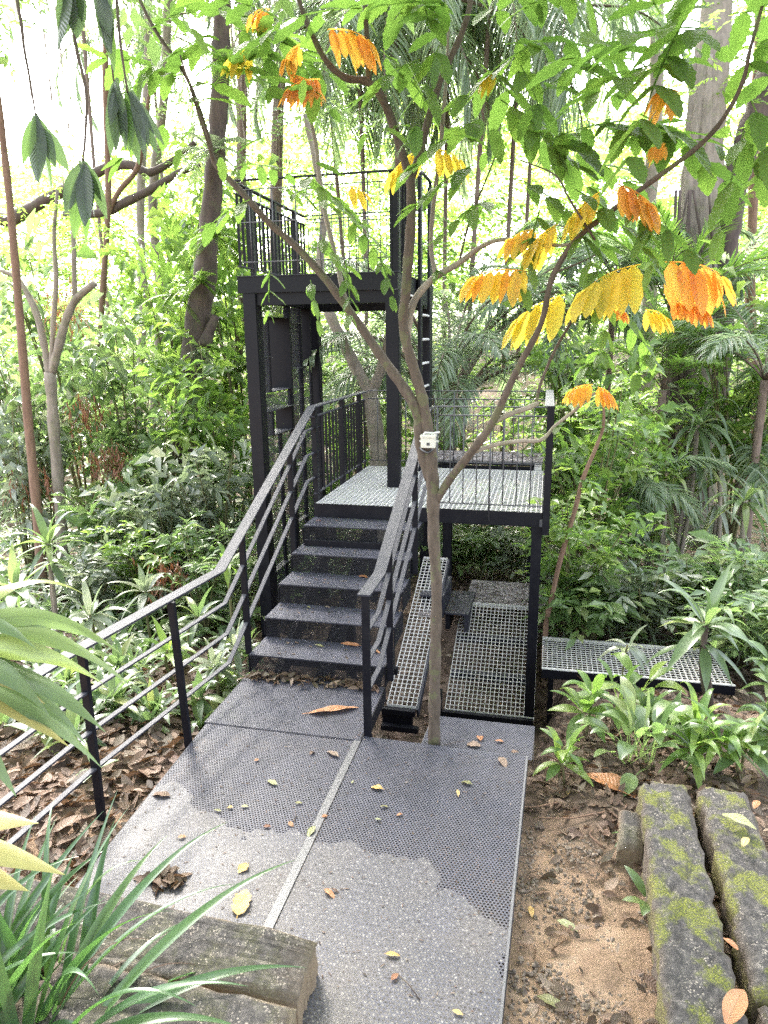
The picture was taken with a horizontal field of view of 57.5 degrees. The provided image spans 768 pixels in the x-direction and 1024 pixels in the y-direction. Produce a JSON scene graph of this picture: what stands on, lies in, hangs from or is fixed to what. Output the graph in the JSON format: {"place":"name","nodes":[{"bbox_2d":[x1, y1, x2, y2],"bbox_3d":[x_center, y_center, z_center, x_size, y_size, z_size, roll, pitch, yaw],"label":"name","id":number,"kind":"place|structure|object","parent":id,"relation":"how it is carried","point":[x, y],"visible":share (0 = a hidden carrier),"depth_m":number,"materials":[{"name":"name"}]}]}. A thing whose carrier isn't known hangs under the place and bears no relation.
{"place":"outdoors","nodes":[
{"label":"outdoors","id":0,"kind":"place"},
{"bbox_2d":[0,326,767,1023],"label":"ground","id":1,"kind":"structure","parent":0,"point":[604,974],"depth_m":4.34,"materials":[{"name":"soil"}]},
{"bbox_2d":[0,0,55,599],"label":"slender tree","id":2,"kind":"object","parent":1,"relation":"on","point":[34,485],"visible":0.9,"depth_m":9.08,"materials":[{"name":"brown plant"}]},
{"bbox_2d":[0,811,64,890],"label":"cordyline","id":3,"kind":"object","parent":1,"relation":"on","point":[13,856],"visible":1,"depth_m":1.50,"materials":[{"name":"yellow plant"}]},
{"bbox_2d":[0,375,87,579],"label":"shrub","id":4,"kind":"object","parent":1,"relation":"on","point":[9,454],"visible":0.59,"depth_m":10.77,"materials":[{"name":"green plant"}]},
{"bbox_2d":[3,503,91,632],"bbox_3d":[-3.743,0.773,7.786,0.885,1.662,0.808,-1,14,-2],"label":"cordyline","id":5,"kind":"object","parent":1,"relation":"on","point":[45,540],"visible":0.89,"depth_m":7.69,"materials":[{"name":"green plant"}]},
{"bbox_2d":[0,304,115,563],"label":"shrub","id":6,"kind":"object","parent":1,"relation":"on","point":[7,397],"visible":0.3,"depth_m":11.28,"materials":[{"name":"green plant"}]},
{"bbox_2d":[0,538,130,795],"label":"cordyline","id":7,"kind":"object","parent":1,"relation":"on","point":[30,698],"visible":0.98,"depth_m":2.39,"materials":[{"name":"green plant"}]},
{"bbox_2d":[0,208,160,524],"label":"shrub","id":8,"kind":"object","parent":1,"relation":"on","point":[6,294],"visible":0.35,"depth_m":12.75,"materials":[{"name":"green plant"}]},
{"bbox_2d":[0,160,166,582],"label":"slender tree","id":9,"kind":"object","parent":1,"relation":"on","point":[51,357],"visible":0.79,"depth_m":9.94,"materials":[{"name":"grey plant"}]},
{"bbox_2d":[34,533,144,612],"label":"shrub","id":10,"kind":"object","parent":1,"relation":"on","point":[93,579],"visible":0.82,"depth_m":9.01,"materials":[{"name":"green plant"}]},
{"bbox_2d":[0,0,188,453],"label":"tall palm","id":11,"kind":"object","parent":1,"relation":"on","point":[82,37],"visible":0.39,"depth_m":18.66,"materials":[{"name":"green plant"}]},
{"bbox_2d":[93,43,111,508],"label":"background tree","id":12,"kind":"object","parent":1,"relation":"on","point":[104,266],"visible":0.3,"depth_m":13.77,"materials":[{"name":"brown plant"}]},
{"bbox_2d":[47,456,181,597],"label":"shrub","id":13,"kind":"object","parent":1,"relation":"on","point":[82,521],"visible":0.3,"depth_m":9.94,"materials":[{"name":"green plant"}]},
{"bbox_2d":[28,290,212,560],"bbox_3d":[-4.184,-1.234,11.976,2.750,4.879,2.926,6,15,26],"label":"shrub","id":14,"kind":"object","parent":1,"relation":"on","point":[105,376],"visible":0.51,"depth_m":11.31,"materials":[{"name":"green plant"}]},
{"bbox_2d":[0,569,266,759],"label":"ground cover","id":15,"kind":"object","parent":1,"relation":"on","point":[110,696],"visible":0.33,"depth_m":6.13,"materials":[{"name":"green plant"}]},
{"bbox_2d":[0,28,282,504],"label":"leaning tree","id":16,"kind":"object","parent":1,"relation":"on","point":[125,201],"visible":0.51,"depth_m":14.46,"materials":[{"name":"green plant"}]},
{"bbox_2d":[81,520,201,607],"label":"shrub","id":17,"kind":"object","parent":1,"relation":"on","point":[123,551],"visible":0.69,"depth_m":8.94,"materials":[{"name":"green plant"}]},
{"bbox_2d":[79,471,222,594],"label":"shrub","id":18,"kind":"object","parent":1,"relation":"on","point":[147,520],"visible":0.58,"depth_m":9.57,"materials":[{"name":"green plant"}]},
{"bbox_2d":[51,1,253,351],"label":"tall palm","id":19,"kind":"object","parent":1,"relation":"on","point":[207,60],"visible":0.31,"depth_m":19.70,"materials":[{"name":"green plant"}]},
{"bbox_2d":[0,792,305,1023],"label":"strappy plant","id":20,"kind":"object","parent":1,"relation":"on","point":[19,977],"visible":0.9,"depth_m":2.61,"materials":[{"name":"green plant"}]},
{"bbox_2d":[74,363,233,566],"bbox_3d":[-3.586,-0.566,11.412,2.378,3.631,2.234,6,15,25],"label":"shrub","id":21,"kind":"object","parent":1,"relation":"on","point":[160,415],"visible":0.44,"depth_m":10.93,"materials":[{"name":"green plant"}]},
{"bbox_2d":[15,960,296,1023],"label":"stone step","id":22,"kind":"object","parent":1,"relation":"on","point":[237,1009],"visible":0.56,"depth_m":2.56,"materials":[{"name":"stone"}]},
{"bbox_2d":[0,873,317,1023],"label":"stone step","id":23,"kind":"object","parent":1,"relation":"on","point":[204,944],"visible":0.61,"depth_m":2.84,"materials":[{"name":"stone"}]},
{"bbox_2d":[77,142,278,502],"bbox_3d":[-3.739,-3.151,13.863,3.647,7.861,3.473,-2,14,-6],"label":"shrub","id":24,"kind":"object","parent":1,"relation":"on","point":[167,248],"visible":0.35,"depth_m":13.13,"materials":[{"name":"green plant"}]},
{"bbox_2d":[0,391,367,843],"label":"stair railing","id":25,"kind":"object","parent":1,"relation":"on","point":[237,541],"visible":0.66,"depth_m":4.67,"materials":[{"name":"metal"}]},
{"bbox_2d":[135,0,232,558],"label":"dark tree","id":26,"kind":"object","parent":1,"relation":"on","point":[200,300],"visible":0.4,"depth_m":11.48,"materials":[{"name":"brown plant"}]},
{"bbox_2d":[156,124,254,211],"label":"fern","id":27,"kind":"object","parent":26,"relation":"attached to","point":[219,143],"visible":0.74,"depth_m":10.74,"materials":[{"name":"green plant"}]},
{"bbox_2d":[147,0,230,492],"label":"background tree","id":28,"kind":"object","parent":1,"relation":"on","point":[167,31],"visible":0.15,"depth_m":15.31,"materials":[{"name":"brown plant"}]},
{"bbox_2d":[138,507,251,634],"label":"shrub","id":29,"kind":"object","parent":1,"relation":"on","point":[198,543],"visible":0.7,"depth_m":8.54,"materials":[{"name":"green plant"}]},
{"bbox_2d":[134,429,271,597],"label":"shrub","id":30,"kind":"object","parent":1,"relation":"on","point":[211,516],"visible":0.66,"depth_m":9.68,"materials":[{"name":"green plant"}]},
{"bbox_2d":[75,722,360,927],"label":"deck panel","id":31,"kind":"structure","parent":1,"relation":"on","point":[162,820],"depth_m":3.89,"materials":[{"name":"metal"}]},
{"bbox_2d":[129,313,309,575],"bbox_3d":[-2.826,-0.945,11.366,2.778,4.455,2.917,-11,17,-35],"label":"shrub","id":32,"kind":"object","parent":1,"relation":"on","point":[181,434],"visible":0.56,"depth_m":10.94,"materials":[{"name":"green plant"}]},
{"bbox_2d":[224,2,246,504],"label":"background tree","id":33,"kind":"object","parent":1,"relation":"on","point":[240,167],"visible":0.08,"depth_m":13.88,"materials":[{"name":"brown plant"}]},
{"bbox_2d":[0,0,605,65],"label":"overhead canopy","id":34,"kind":"object","parent":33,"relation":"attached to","point":[154,49],"visible":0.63,"depth_m":6.87,"materials":[{"name":"green plant"}]},
{"bbox_2d":[13,0,88,259],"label":"hanging roots","id":35,"kind":"object","parent":34,"relation":"hanging from","point":[54,112],"visible":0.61,"depth_m":13.98,"materials":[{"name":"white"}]},
{"bbox_2d":[15,0,163,241],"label":"overhanging branch","id":36,"kind":"object","parent":34,"relation":"hanging from","point":[129,120],"visible":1,"depth_m":2.88,"materials":[{"name":"green plant"}]},
{"bbox_2d":[150,130,337,525],"bbox_3d":[-3.075,-3.332,14.012,3.473,8.143,3.647,-11,17,-37],"label":"shrub","id":37,"kind":"object","parent":1,"relation":"on","point":[235,379],"visible":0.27,"depth_m":13.38,"materials":[{"name":"green plant"}]},
{"bbox_2d":[204,674,385,752],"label":"deck panel","id":38,"kind":"structure","parent":1,"relation":"on","point":[241,689],"depth_m":5.08,"materials":[{"name":"metal"}]},
{"bbox_2d":[194,59,456,550],"bbox_3d":[-0.818,-2.663,10.709,3.812,7.399,1.953,-2,14,-3],"label":"pale tree","id":39,"kind":"object","parent":1,"relation":"on","point":[365,383],"visible":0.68,"depth_m":10.36,"materials":[{"name":"grey plant"}]},
{"bbox_2d":[224,338,436,532],"bbox_3d":[-0.939,-1.399,14.163,4.425,4.152,3.957,3,14,13],"label":"bush palm","id":40,"kind":"object","parent":1,"relation":"on","point":[382,387],"visible":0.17,"depth_m":13.92,"materials":[{"name":"green plant"}]},
{"bbox_2d":[233,169,433,639],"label":"lookout tower","id":41,"kind":"structure","parent":1,"relation":"on","point":[278,351],"depth_m":8.08,"materials":[{"name":"black metal"}]},
{"bbox_2d":[262,317,290,391],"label":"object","id":42,"kind":"structure","parent":41,"relation":"in","point":[276,329],"depth_m":8.79,"materials":[{"name":"black paint"}]},
{"bbox_2d":[418,170,432,470],"bbox_3d":[0.510,-2.284,8.628,0.040,3.453,0.900,3,14,13],"label":"ladder","id":43,"kind":"object","parent":41,"relation":"attached to","point":[426,299],"visible":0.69,"depth_m":8.48,"materials":[{"name":"black metal"}]},
{"bbox_2d":[248,517,423,717],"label":"staircase","id":44,"kind":"structure","parent":1,"relation":"on","point":[341,630],"depth_m":6.03,"materials":[{"name":"metal"}]},
{"bbox_2d":[357,408,432,736],"bbox_3d":[0.153,0.277,5.642,0.085,1.981,2.515,3,14,13],"label":"stair railing","id":45,"kind":"object","parent":44,"relation":"attached to","point":[410,485],"visible":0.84,"depth_m":5.21,"materials":[{"name":"metal"}]},
{"bbox_2d":[205,0,496,499],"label":"tall palm","id":46,"kind":"object","parent":1,"relation":"on","point":[256,123],"visible":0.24,"depth_m":13.65,"materials":[{"name":"green plant"}]},
{"bbox_2d":[0,525,767,1023],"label":"leaf litter","id":47,"kind":"object","parent":1,"relation":"on","point":[128,783],"visible":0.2,"depth_m":4.56,"materials":[{"name":"brown plant"}]},
{"bbox_2d":[0,44,767,458],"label":"wood","id":48,"kind":"object","parent":1,"relation":"on","point":[500,194],"visible":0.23,"depth_m":23.57,"materials":[{"name":"green plant"}]},
{"bbox_2d":[0,89,767,356],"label":"back wood","id":49,"kind":"object","parent":1,"relation":"on","point":[452,240],"visible":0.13,"depth_m":38.80,"materials":[{"name":"green plant"}]},
{"bbox_2d":[0,222,767,523],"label":"wood","id":50,"kind":"object","parent":1,"relation":"on","point":[528,388],"visible":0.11,"depth_m":15.11,"materials":[{"name":"green plant"}]},
{"bbox_2d":[0,440,767,673],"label":"undergrowth","id":51,"kind":"object","parent":1,"relation":"on","point":[164,623],"visible":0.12,"depth_m":9.58,"materials":[{"name":"green plant"}]},
{"bbox_2d":[0,482,767,668],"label":"forest grass","id":52,"kind":"structure","parent":1,"relation":"on","point":[650,630],"depth_m":10.19,"materials":[{"name":"green plant"}]},
{"bbox_2d":[0,294,767,536],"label":"wood","id":53,"kind":"object","parent":1,"relation":"on","point":[33,361],"visible":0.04,"depth_m":15.15,"materials":[{"name":"green plant"}]},
{"bbox_2d":[244,0,554,452],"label":"tall palm","id":54,"kind":"object","parent":1,"relation":"on","point":[466,82],"visible":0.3,"depth_m":11.82,"materials":[{"name":"green plant"}]},
{"bbox_2d":[274,736,527,1023],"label":"deck panel","id":55,"kind":"structure","parent":1,"relation":"on","point":[442,953],"depth_m":3.36,"materials":[{"name":"metal"}]},
{"bbox_2d":[381,557,449,733],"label":"grating ramp","id":56,"kind":"structure","parent":1,"relation":"on","point":[397,718],"depth_m":7.01,"materials":[{"name":"metal"}]},
{"bbox_2d":[314,466,544,731],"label":"landing platform","id":57,"kind":"structure","parent":1,"relation":"on","point":[370,478],"depth_m":7.00,"materials":[{"name":"black paint"}]},
{"bbox_2d":[311,394,366,502],"bbox_3d":[-0.466,-0.770,7.947,0.044,1.009,2.060,3,14,13],"label":"guard rail","id":58,"kind":"object","parent":57,"relation":"on","point":[342,434],"visible":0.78,"depth_m":7.80,"materials":[{"name":"metal"}]},
{"bbox_2d":[368,390,545,469],"bbox_3d":[0.865,-0.977,8.681,2.180,1.047,0.016,3,14,13],"label":"guard rail","id":59,"kind":"object","parent":57,"relation":"on","point":[454,399],"visible":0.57,"depth_m":8.60,"materials":[{"name":"metal"}]},
{"bbox_2d":[429,406,554,535],"bbox_3d":[0.973,-0.392,6.540,1.156,1.192,0.085,3,14,13],"label":"guard rail","id":60,"kind":"object","parent":57,"relation":"on","point":[548,474],"visible":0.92,"depth_m":6.44,"materials":[{"name":"metal"}]},
{"bbox_2d":[276,246,626,534],"bbox_3d":[0.868,-1.826,12.233,6.264,5.336,7.012,3,14,13],"label":"fountain palm","id":61,"kind":"object","parent":1,"relation":"on","point":[453,358],"visible":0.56,"depth_m":10.84,"materials":[{"name":"green plant"}]},
{"bbox_2d":[308,0,595,394],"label":"tall palm","id":62,"kind":"object","parent":1,"relation":"on","point":[445,198],"visible":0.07,"depth_m":14.55,"materials":[{"name":"green plant"}]},
{"bbox_2d":[419,491,526,579],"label":"shrub","id":63,"kind":"object","parent":1,"relation":"on","point":[480,540],"visible":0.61,"depth_m":9.93,"materials":[{"name":"green plant"}]},
{"bbox_2d":[420,716,534,776],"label":"deck panel","id":64,"kind":"structure","parent":1,"relation":"on","point":[471,722],"depth_m":4.78,"materials":[{"name":"metal"}]},
{"bbox_2d":[71,0,767,747],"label":"slender tree","id":65,"kind":"object","parent":64,"relation":"on","point":[693,292],"visible":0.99,"depth_m":3.67,"materials":[{"name":"green plant"}]},
{"bbox_2d":[442,602,537,727],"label":"grating ramp","id":66,"kind":"structure","parent":1,"relation":"on","point":[491,639],"depth_m":7.57,"materials":[{"name":"black paint"}]},
{"bbox_2d":[468,580,544,611],"bbox_3d":[1.514,1.021,8.671,0.940,0.052,0.826,3,14,13],"label":"panel","id":67,"kind":"object","parent":66,"relation":"on","point":[505,585],"visible":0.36,"depth_m":8.68,"materials":[{"name":"grey metal"}]},
{"bbox_2d":[438,450,542,582],"bbox_3d":[1.366,0.447,9.335,1.370,2.418,0.705,3,14,13],"label":"landing platform","id":68,"kind":"object","parent":1,"relation":"on","point":[526,460],"visible":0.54,"depth_m":8.83,"materials":[{"name":"black paint"}]},
{"bbox_2d":[316,0,674,507],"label":"tall palm","id":69,"kind":"object","parent":1,"relation":"on","point":[559,103],"visible":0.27,"depth_m":11.59,"materials":[{"name":"green plant"}]},
{"bbox_2d":[470,525,559,582],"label":"shrub","id":70,"kind":"object","parent":1,"relation":"on","point":[507,551],"visible":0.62,"depth_m":9.80,"materials":[{"name":"green plant"}]},
{"bbox_2d":[371,0,692,498],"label":"tall palm","id":71,"kind":"object","parent":1,"relation":"on","point":[463,153],"visible":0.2,"depth_m":13.66,"materials":[{"name":"green plant"}]},
{"bbox_2d":[457,246,663,401],"bbox_3d":[3.230,-2.078,12.828,3.753,5.570,3.607,3,14,13],"label":"bush palm","id":72,"kind":"object","parent":1,"relation":"on","point":[638,315],"visible":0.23,"depth_m":11.41,"materials":[{"name":"green plant"}]},
{"bbox_2d":[532,724,593,786],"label":"leafy plant","id":73,"kind":"object","parent":1,"relation":"on","point":[563,756],"visible":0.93,"depth_m":4.46,"materials":[{"name":"green plant"}]},
{"bbox_2d":[505,805,655,1023],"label":"gravel","id":74,"kind":"structure","parent":1,"relation":"on","point":[585,1005],"depth_m":3.34,"materials":[{"name":"stone"}]},
{"bbox_2d":[547,670,616,746],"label":"leafy plant","id":75,"kind":"object","parent":1,"relation":"on","point":[585,704],"visible":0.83,"depth_m":4.93,"materials":[{"name":"green plant"}]},
{"bbox_2d":[502,283,666,558],"bbox_3d":[2.904,-1.114,10.735,2.370,4.508,2.257,-5,15,-18],"label":"shrub","id":76,"kind":"object","parent":1,"relation":"on","point":[575,347],"visible":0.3,"depth_m":10.38,"materials":[{"name":"green plant"}]},
{"bbox_2d":[540,389,635,681],"bbox_3d":[2.046,0.336,7.174,0.902,3.136,0.654,3,14,13],"label":"sapling","id":77,"kind":"object","parent":1,"relation":"on","point":[582,482],"visible":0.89,"depth_m":7.02,"materials":[{"name":"brown plant"}]},
{"bbox_2d":[510,488,669,637],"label":"shrub","id":78,"kind":"object","parent":1,"relation":"on","point":[558,532],"visible":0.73,"depth_m":7.59,"materials":[{"name":"green plant"}]},
{"bbox_2d":[507,358,682,573],"bbox_3d":[2.798,-0.215,8.882,2.257,3.432,2.370,-1,14,0],"label":"shrub","id":79,"kind":"object","parent":1,"relation":"on","point":[628,470],"visible":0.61,"depth_m":8.79,"materials":[{"name":"green plant"}]},
{"bbox_2d":[522,561,674,654],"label":"shrub","id":80,"kind":"object","parent":1,"relation":"on","point":[584,613],"visible":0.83,"depth_m":7.38,"materials":[{"name":"green plant"}]},
{"bbox_2d":[568,652,686,723],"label":"leafy plant","id":81,"kind":"object","parent":1,"relation":"on","point":[632,676],"visible":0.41,"depth_m":5.35,"materials":[{"name":"green plant"}]},
{"bbox_2d":[616,810,643,865],"bbox_3d":[1.360,1.820,3.866,0.148,0.206,0.354,4,15,20],"label":"stone block","id":82,"kind":"object","parent":1,"relation":"on","point":[630,848],"depth_m":3.75,"materials":[{"name":"stone"}]},
{"bbox_2d":[551,559,713,643],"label":"shrub","id":83,"kind":"object","parent":1,"relation":"on","point":[627,589],"visible":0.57,"depth_m":7.50,"materials":[{"name":"green plant"}]},
{"bbox_2d":[513,216,755,489],"bbox_3d":[4.657,-2.779,14.094,4.406,6.218,4.602,3,14,13],"label":"bush palm","id":84,"kind":"object","parent":1,"relation":"on","point":[570,271],"visible":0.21,"depth_m":12.66,"materials":[{"name":"green plant"}]},
{"bbox_2d":[570,379,702,582],"bbox_3d":[3.741,-0.325,10.172,1.823,3.089,1.736,-10,17,-34],"label":"shrub","id":85,"kind":"object","parent":1,"relation":"on","point":[659,453],"visible":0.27,"depth_m":9.89,"materials":[{"name":"green plant"}]},
{"bbox_2d":[541,636,735,725],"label":"grating walkway","id":86,"kind":"structure","parent":1,"relation":"on","point":[551,673],"depth_m":6.81,"materials":[{"name":"black paint"}]},
{"bbox_2d":[543,426,737,575],"bbox_3d":[3.625,0.070,10.113,2.522,2.562,2.647,7,16,27],"label":"bush palm","id":87,"kind":"object","parent":1,"relation":"on","point":[651,495],"visible":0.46,"depth_m":9.30,"materials":[{"name":"green plant"}]},
{"bbox_2d":[575,676,707,795],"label":"leafy plant","id":88,"kind":"object","parent":1,"relation":"on","point":[662,710],"visible":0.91,"depth_m":4.62,"materials":[{"name":"green plant"}]},
{"bbox_2d":[606,286,737,566],"bbox_3d":[4.231,-1.173,10.911,2.137,4.637,2.014,3,14,13],"label":"bush palm","id":89,"kind":"object","parent":1,"relation":"on","point":[674,361],"visible":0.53,"depth_m":10.67,"materials":[{"name":"green plant"}]},
{"bbox_2d":[593,176,767,532],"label":"bush palm","id":90,"kind":"object","parent":1,"relation":"on","point":[666,221],"visible":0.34,"depth_m":11.31,"materials":[{"name":"green plant"}]},
{"bbox_2d":[635,781,747,1023],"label":"kerb beam","id":91,"kind":"structure","parent":1,"relation":"on","point":[693,975],"depth_m":3.11,"materials":[{"name":"stone"}]},
{"bbox_2d":[628,533,767,635],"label":"shrub","id":92,"kind":"object","parent":1,"relation":"on","point":[684,567],"visible":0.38,"depth_m":7.60,"materials":[{"name":"green plant"}]},
{"bbox_2d":[653,389,743,560],"bbox_3d":[4.545,-0.333,10.361,1.499,2.936,1.616,-2,14,-4],"label":"dracaena","id":93,"kind":"object","parent":1,"relation":"on","point":[698,434],"visible":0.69,"depth_m":10.17,"materials":[{"name":"green plant"}]},
{"bbox_2d":[643,559,757,717],"bbox_3d":[2.401,1.012,5.329,0.832,1.318,0.919,3,14,13],"label":"dracaena","id":94,"kind":"object","parent":1,"relation":"on","point":[698,631],"visible":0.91,"depth_m":5.21,"materials":[{"name":"green plant"}]},
{"bbox_2d":[636,0,767,542],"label":"fig tree","id":95,"kind":"object","parent":1,"relation":"on","point":[706,108],"visible":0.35,"depth_m":11.58,"materials":[{"name":"grey plant"}]},
{"bbox_2d":[637,240,767,546],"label":"shrub","id":96,"kind":"object","parent":1,"relation":"on","point":[743,423],"visible":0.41,"depth_m":11.03,"materials":[{"name":"green plant"}]},
{"bbox_2d":[637,295,767,548],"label":"bush palm","id":97,"kind":"object","parent":1,"relation":"on","point":[723,343],"visible":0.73,"depth_m":10.20,"materials":[{"name":"green plant"}]},
{"bbox_2d":[641,392,767,543],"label":"bush palm","id":98,"kind":"object","parent":1,"relation":"on","point":[754,476],"visible":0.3,"depth_m":10.58,"materials":[{"name":"green plant"}]},
{"bbox_2d":[643,681,767,788],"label":"leafy plant","id":99,"kind":"object","parent":1,"relation":"on","point":[708,741],"visible":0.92,"depth_m":4.47,"materials":[{"name":"green plant"}]},
{"bbox_2d":[647,530,767,657],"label":"shrub","id":100,"kind":"object","parent":1,"relation":"on","point":[761,557],"visible":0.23,"depth_m":7.45,"materials":[{"name":"green plant"}]},
{"bbox_2d":[674,445,767,566],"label":"dracaena","id":101,"kind":"object","parent":1,"relation":"on","point":[718,522],"visible":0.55,"depth_m":10.13,"materials":[{"name":"green plant"}]},
{"bbox_2d":[682,569,767,680],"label":"shrub","id":102,"kind":"object","parent":1,"relation":"on","point":[751,603],"visible":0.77,"depth_m":6.62,"materials":[{"name":"green plant"}]},
{"bbox_2d":[694,787,767,1023],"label":"kerb beam","id":103,"kind":"structure","parent":1,"relation":"on","point":[736,869],"depth_m":3.35,"materials":[{"name":"concrete"}]},
{"bbox_2d":[694,480,767,598],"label":"dracaena","id":104,"kind":"object","parent":1,"relation":"on","point":[748,492],"visible":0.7,"depth_m":8.74,"materials":[{"name":"green plant"}]},
{"bbox_2d":[713,704,767,776],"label":"leafy plant","id":105,"kind":"object","parent":1,"relation":"on","point":[755,738],"visible":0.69,"depth_m":4.45,"materials":[{"name":"green plant"}]},
{"bbox_2d":[0,0,767,337],"label":"sky","id":106,"kind":"structure","parent":0,"point":[12,95],"materials":[{"name":"white"}]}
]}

